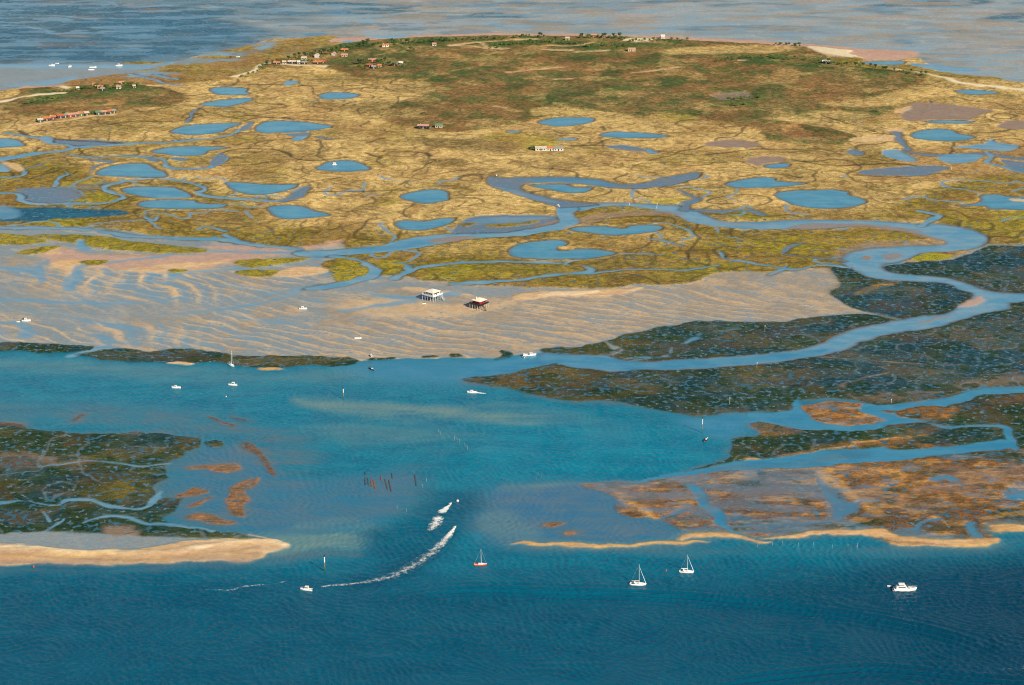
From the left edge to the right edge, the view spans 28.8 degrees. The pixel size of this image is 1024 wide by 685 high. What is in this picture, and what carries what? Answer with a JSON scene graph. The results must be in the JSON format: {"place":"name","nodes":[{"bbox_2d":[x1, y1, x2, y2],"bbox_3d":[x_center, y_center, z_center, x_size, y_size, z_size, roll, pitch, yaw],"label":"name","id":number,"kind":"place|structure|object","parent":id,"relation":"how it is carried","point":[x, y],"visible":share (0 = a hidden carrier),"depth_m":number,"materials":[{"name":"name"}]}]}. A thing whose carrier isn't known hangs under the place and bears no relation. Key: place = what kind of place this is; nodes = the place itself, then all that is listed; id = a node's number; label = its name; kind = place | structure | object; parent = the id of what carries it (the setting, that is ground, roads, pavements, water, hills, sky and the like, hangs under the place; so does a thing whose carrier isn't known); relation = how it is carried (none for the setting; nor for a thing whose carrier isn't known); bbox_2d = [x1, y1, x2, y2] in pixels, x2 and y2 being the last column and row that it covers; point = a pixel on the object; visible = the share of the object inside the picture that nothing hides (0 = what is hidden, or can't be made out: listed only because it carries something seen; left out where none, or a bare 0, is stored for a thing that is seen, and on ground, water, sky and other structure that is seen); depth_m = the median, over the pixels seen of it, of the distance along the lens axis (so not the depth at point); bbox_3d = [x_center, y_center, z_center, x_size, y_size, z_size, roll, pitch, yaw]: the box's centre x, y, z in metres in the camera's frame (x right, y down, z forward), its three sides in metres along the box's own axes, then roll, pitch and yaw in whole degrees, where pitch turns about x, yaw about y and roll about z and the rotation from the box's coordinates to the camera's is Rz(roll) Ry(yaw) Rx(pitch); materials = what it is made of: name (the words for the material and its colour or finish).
{"place":"outdoors","nodes":[
{"label":"outdoors","id":0,"kind":"place"},
{"bbox_2d":[0,137,24,146],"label":"pond","id":1,"kind":"structure","parent":0,"point":[7,142],"depth_m":1970.02,"materials":[{"name":"blue liquid"}]},
{"bbox_2d":[97,162,167,177],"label":"pond","id":2,"kind":"structure","parent":0,"point":[141,169],"depth_m":1865.83,"materials":[{"name":"blue liquid"}]},
{"bbox_2d":[123,186,191,197],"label":"pond","id":3,"kind":"structure","parent":0,"point":[160,192],"depth_m":1799.05,"materials":[{"name":"blue liquid"}]},
{"bbox_2d":[139,199,226,208],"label":"pond","id":4,"kind":"structure","parent":0,"point":[175,204],"depth_m":1758.71,"materials":[{"name":"blue liquid"}]},
{"bbox_2d":[152,145,228,154],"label":"pond","id":5,"kind":"structure","parent":0,"point":[192,150],"depth_m":1941.04,"materials":[{"name":"blue liquid"}]},
{"bbox_2d":[171,122,240,134],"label":"pond","id":6,"kind":"structure","parent":0,"point":[206,128],"depth_m":2024.94,"materials":[{"name":"blue liquid"}]},
{"bbox_2d":[201,97,252,105],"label":"pond","id":7,"kind":"structure","parent":0,"point":[231,102],"depth_m":2136.48,"materials":[{"name":"blue liquid"}]},
{"bbox_2d":[211,86,250,94],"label":"pond","id":8,"kind":"structure","parent":0,"point":[232,90],"depth_m":2190.79,"materials":[{"name":"blue liquid"}]},
{"bbox_2d":[227,181,296,193],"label":"pond","id":9,"kind":"structure","parent":0,"point":[253,188],"depth_m":1812.00,"materials":[{"name":"blue liquid"}]},
{"bbox_2d":[256,120,331,132],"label":"pond","id":10,"kind":"structure","parent":0,"point":[270,126],"depth_m":2033.06,"materials":[{"name":"blue liquid"}]},
{"bbox_2d":[268,204,330,218],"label":"pond","id":11,"kind":"structure","parent":0,"point":[293,211],"depth_m":1734.78,"materials":[{"name":"blue liquid"}]},
{"bbox_2d":[319,91,359,98],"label":"pond","id":12,"kind":"structure","parent":0,"point":[337,95],"depth_m":2167.52,"materials":[{"name":"blue liquid"}]},
{"bbox_2d":[316,159,370,170],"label":"pond","id":13,"kind":"structure","parent":0,"point":[346,165],"depth_m":1882.49,"materials":[{"name":"blue liquid"}]},
{"bbox_2d":[401,188,448,203],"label":"pond","id":14,"kind":"structure","parent":0,"point":[427,196],"depth_m":1783.94,"materials":[{"name":"blue liquid"}]},
{"bbox_2d":[396,217,455,229],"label":"pond","id":15,"kind":"structure","parent":0,"point":[418,224],"depth_m":1702.72,"materials":[{"name":"blue liquid"}]},
{"bbox_2d":[0,224,878,549],"bbox_3d":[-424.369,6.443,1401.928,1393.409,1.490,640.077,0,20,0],"label":"sand flat","id":16,"kind":"structure","parent":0,"point":[116,302],"depth_m":1491.90,"materials":[{"name":"beige sand"}]},
{"bbox_2d":[422,288,444,301],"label":"stilt house","id":17,"kind":"structure","parent":16,"relation":"on","point":[432,293],"depth_m":1507.93,"materials":[{"name":"white wood"}]},
{"bbox_2d":[469,297,488,310],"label":"stilt house","id":18,"kind":"structure","parent":16,"relation":"on","point":[479,301],"depth_m":1488.93,"materials":[{"name":"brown wood"}]},
{"bbox_2d":[0,225,1023,684],"bbox_3d":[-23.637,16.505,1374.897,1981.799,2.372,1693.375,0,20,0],"label":"sea","id":19,"kind":"structure","parent":0,"point":[808,609],"depth_m":1080.07,"materials":[{"name":"blue liquid"}]},
{"bbox_2d":[227,351,233,366],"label":"sailboat","id":20,"kind":"object","parent":19,"relation":"on","point":[231,364],"visible":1,"depth_m":1374.95,"materials":[{"name":"white plastic"}]},
{"bbox_2d":[300,585,312,590],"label":"motorboat","id":21,"kind":"object","parent":19,"relation":"on","point":[306,588],"visible":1,"depth_m":1055.09,"materials":[{"name":"white plastic"}]},
{"bbox_2d":[325,528,454,586],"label":"wake","id":22,"kind":"object","parent":19,"relation":"on","point":[449,534],"visible":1,"depth_m":1107.40,"materials":[{"name":"white liquid"}]},
{"bbox_2d":[428,505,449,529],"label":"wake","id":23,"kind":"object","parent":19,"relation":"on","point":[445,509],"visible":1,"depth_m":1139.72,"materials":[{"name":"white liquid"}]},
{"bbox_2d":[474,562,486,565],"bbox_3d":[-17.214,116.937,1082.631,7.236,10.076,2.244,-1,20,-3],"label":"boat hull","id":24,"kind":"object","parent":19,"relation":"on","point":[479,564],"visible":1,"depth_m":1083.38,"materials":[{"name":"red paint"}]},
{"bbox_2d":[0,245,1023,538],"bbox_3d":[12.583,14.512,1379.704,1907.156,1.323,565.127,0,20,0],"label":"seagrass bed","id":25,"kind":"object","parent":19,"relation":"on","point":[962,355],"visible":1,"depth_m":1346.93,"materials":[{"name":"green plant"}]},
{"bbox_2d":[526,352,535,355],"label":"motorboat","id":26,"kind":"object","parent":19,"relation":"on","point":[531,354],"visible":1,"depth_m":1395.15,"materials":[{"name":"white plastic"}]},
{"bbox_2d":[630,569,645,585],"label":"sailboat","id":27,"kind":"object","parent":19,"relation":"on","point":[634,583],"visible":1,"depth_m":1060.87,"materials":[{"name":"white plastic"}]},
{"bbox_2d":[679,560,693,572],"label":"sailboat","id":28,"kind":"object","parent":19,"relation":"on","point":[686,571],"visible":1,"depth_m":1074.97,"materials":[{"name":"white plastic"}]},
{"bbox_2d":[892,583,916,591],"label":"cabin cruiser","id":29,"kind":"object","parent":19,"relation":"on","point":[902,587],"visible":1,"depth_m":1054.28,"materials":[{"name":"white plastic"}]},
{"bbox_2d":[0,35,1023,288],"bbox_3d":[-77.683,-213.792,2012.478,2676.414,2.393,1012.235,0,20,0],"label":"salt marsh","id":30,"kind":"structure","parent":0,"point":[370,207],"depth_m":1850.13,"materials":[{"name":"beige plant"}]},
{"bbox_2d":[41,116,50,120],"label":"cabin","id":31,"kind":"object","parent":30,"relation":"on","point":[47,118],"visible":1,"depth_m":2053.38,"materials":[{"name":"orange paint"}]},
{"bbox_2d":[56,114,63,118],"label":"cabin","id":32,"kind":"object","parent":30,"relation":"on","point":[58,116],"visible":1,"depth_m":2064.23,"materials":[{"name":"orange"}]},
{"bbox_2d":[101,110,107,114],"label":"cabin","id":33,"kind":"object","parent":30,"relation":"on","point":[103,112],"visible":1,"depth_m":2081.06,"materials":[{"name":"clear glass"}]},
{"bbox_2d":[417,123,429,128],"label":"cabin","id":34,"kind":"object","parent":30,"relation":"on","point":[423,126],"visible":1,"depth_m":2018.00,"materials":[{"name":"orange paint"}]},
{"bbox_2d":[0,35,926,144],"bbox_3d":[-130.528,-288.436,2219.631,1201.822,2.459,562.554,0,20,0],"label":"heath","id":35,"kind":"object","parent":30,"relation":"on","point":[800,101],"visible":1,"depth_m":2208.46,"materials":[{"name":"plant"}]},
{"bbox_2d":[435,123,442,127],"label":"cabin","id":36,"kind":"object","parent":35,"relation":"on","point":[438,125],"visible":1,"depth_m":2022.57,"materials":[{"name":"green paint"}]},
{"bbox_2d":[821,60,829,63],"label":"cabin","id":37,"kind":"object","parent":35,"relation":"on","point":[825,62],"visible":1,"depth_m":2318.07,"materials":[{"name":"white paint"}]},
{"bbox_2d":[535,146,546,150],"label":"cabin","id":38,"kind":"object","parent":30,"relation":"on","point":[540,148],"visible":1,"depth_m":1935.58,"materials":[{"name":"white paint"}]},
{"bbox_2d":[546,146,553,150],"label":"cabin","id":39,"kind":"object","parent":30,"relation":"on","point":[549,148],"visible":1,"depth_m":1935.89,"materials":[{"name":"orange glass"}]},
{"bbox_2d":[553,146,563,150],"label":"cabin","id":40,"kind":"object","parent":30,"relation":"on","point":[557,148],"visible":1,"depth_m":1935.80,"materials":[{"name":"white paint"}]},
{"bbox_2d":[0,0,1023,90],"bbox_3d":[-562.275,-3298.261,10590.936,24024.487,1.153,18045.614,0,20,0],"label":"mudflat","id":41,"kind":"structure","parent":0,"point":[106,37],"depth_m":2555.92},
{"bbox_2d":[0,34,1023,539],"bbox_3d":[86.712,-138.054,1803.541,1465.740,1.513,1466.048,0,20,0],"label":"tidal channel","id":42,"kind":"object","parent":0,"point":[868,262],"visible":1,"depth_m":1638.64,"materials":[{"name":"blue liquid"}]},
{"bbox_2d":[0,401,1023,539],"bbox_3d":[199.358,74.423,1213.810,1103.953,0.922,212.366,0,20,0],"label":"weed field","id":43,"kind":"structure","parent":0,"point":[902,497],"depth_m":1171.66,"materials":[{"name":"brown plant"}]},
{"bbox_2d":[0,247,1023,564],"bbox_3d":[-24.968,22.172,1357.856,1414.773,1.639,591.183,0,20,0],"label":"sandbank","id":44,"kind":"structure","parent":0,"point":[210,549],"depth_m":1107.71,"materials":[{"name":"beige sand"}]},
{"bbox_2d":[0,32,1023,127],"bbox_3d":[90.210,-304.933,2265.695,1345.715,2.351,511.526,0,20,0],"label":"beach","id":45,"kind":"structure","parent":0,"point":[858,53],"depth_m":2397.52,"materials":[{"name":"beige sand"}]},
{"bbox_2d":[288,60,296,63],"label":"cabin","id":46,"kind":"object","parent":45,"relation":"on","point":[292,61],"visible":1,"depth_m":2318.23,"materials":[{"name":"white paint"}]},
{"bbox_2d":[531,183,592,192],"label":"pond","id":47,"kind":"structure","parent":0,"point":[566,188],"depth_m":1811.95,"materials":[{"name":"blue liquid"}]},
{"bbox_2d":[509,239,615,258],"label":"pond","id":48,"kind":"structure","parent":0,"point":[544,249],"depth_m":1626.42,"materials":[{"name":"blue liquid"}]},
{"bbox_2d":[539,116,594,126],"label":"pond","id":49,"kind":"structure","parent":0,"point":[558,121],"depth_m":2054.33,"materials":[{"name":"blue liquid"}]},
{"bbox_2d":[571,224,663,234],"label":"pond","id":50,"kind":"structure","parent":0,"point":[629,230],"depth_m":1685.79,"materials":[{"name":"blue liquid"}]},
{"bbox_2d":[600,131,668,137],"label":"pond","id":51,"kind":"structure","parent":0,"point":[624,134],"depth_m":2001.01,"materials":[{"name":"blue liquid"}]},
{"bbox_2d":[725,176,806,187],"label":"pond","id":52,"kind":"structure","parent":0,"point":[761,182],"depth_m":1825.04,"materials":[{"name":"blue liquid"}]},
{"bbox_2d":[765,163,790,167],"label":"pond","id":53,"kind":"structure","parent":0,"point":[783,165],"depth_m":1886.01,"materials":[{"name":"blue liquid"}]},
{"bbox_2d":[775,188,866,208],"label":"pond","id":54,"kind":"structure","parent":0,"point":[833,198],"depth_m":1777.13,"materials":[{"name":"blue liquid"}]},
{"bbox_2d":[863,60,904,64],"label":"pond","id":55,"kind":"structure","parent":0,"point":[893,62],"depth_m":2331.54,"materials":[{"name":"blue liquid"}]},
{"bbox_2d":[911,128,975,140],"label":"pond","id":56,"kind":"structure","parent":0,"point":[942,134],"depth_m":1997.15,"materials":[{"name":"blue liquid"}]},
{"bbox_2d":[924,120,974,123],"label":"pond","id":57,"kind":"structure","parent":0,"point":[951,121],"depth_m":2053.60,"materials":[{"name":"blue liquid"}]},
{"bbox_2d":[956,88,998,93],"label":"pond","id":58,"kind":"structure","parent":0,"point":[974,91],"depth_m":2186.12,"materials":[{"name":"blue liquid"}]},
{"bbox_2d":[959,193,1023,208],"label":"pond","id":59,"kind":"structure","parent":0,"point":[995,201],"depth_m":1764.75,"materials":[{"name":"blue liquid"}]}
]}

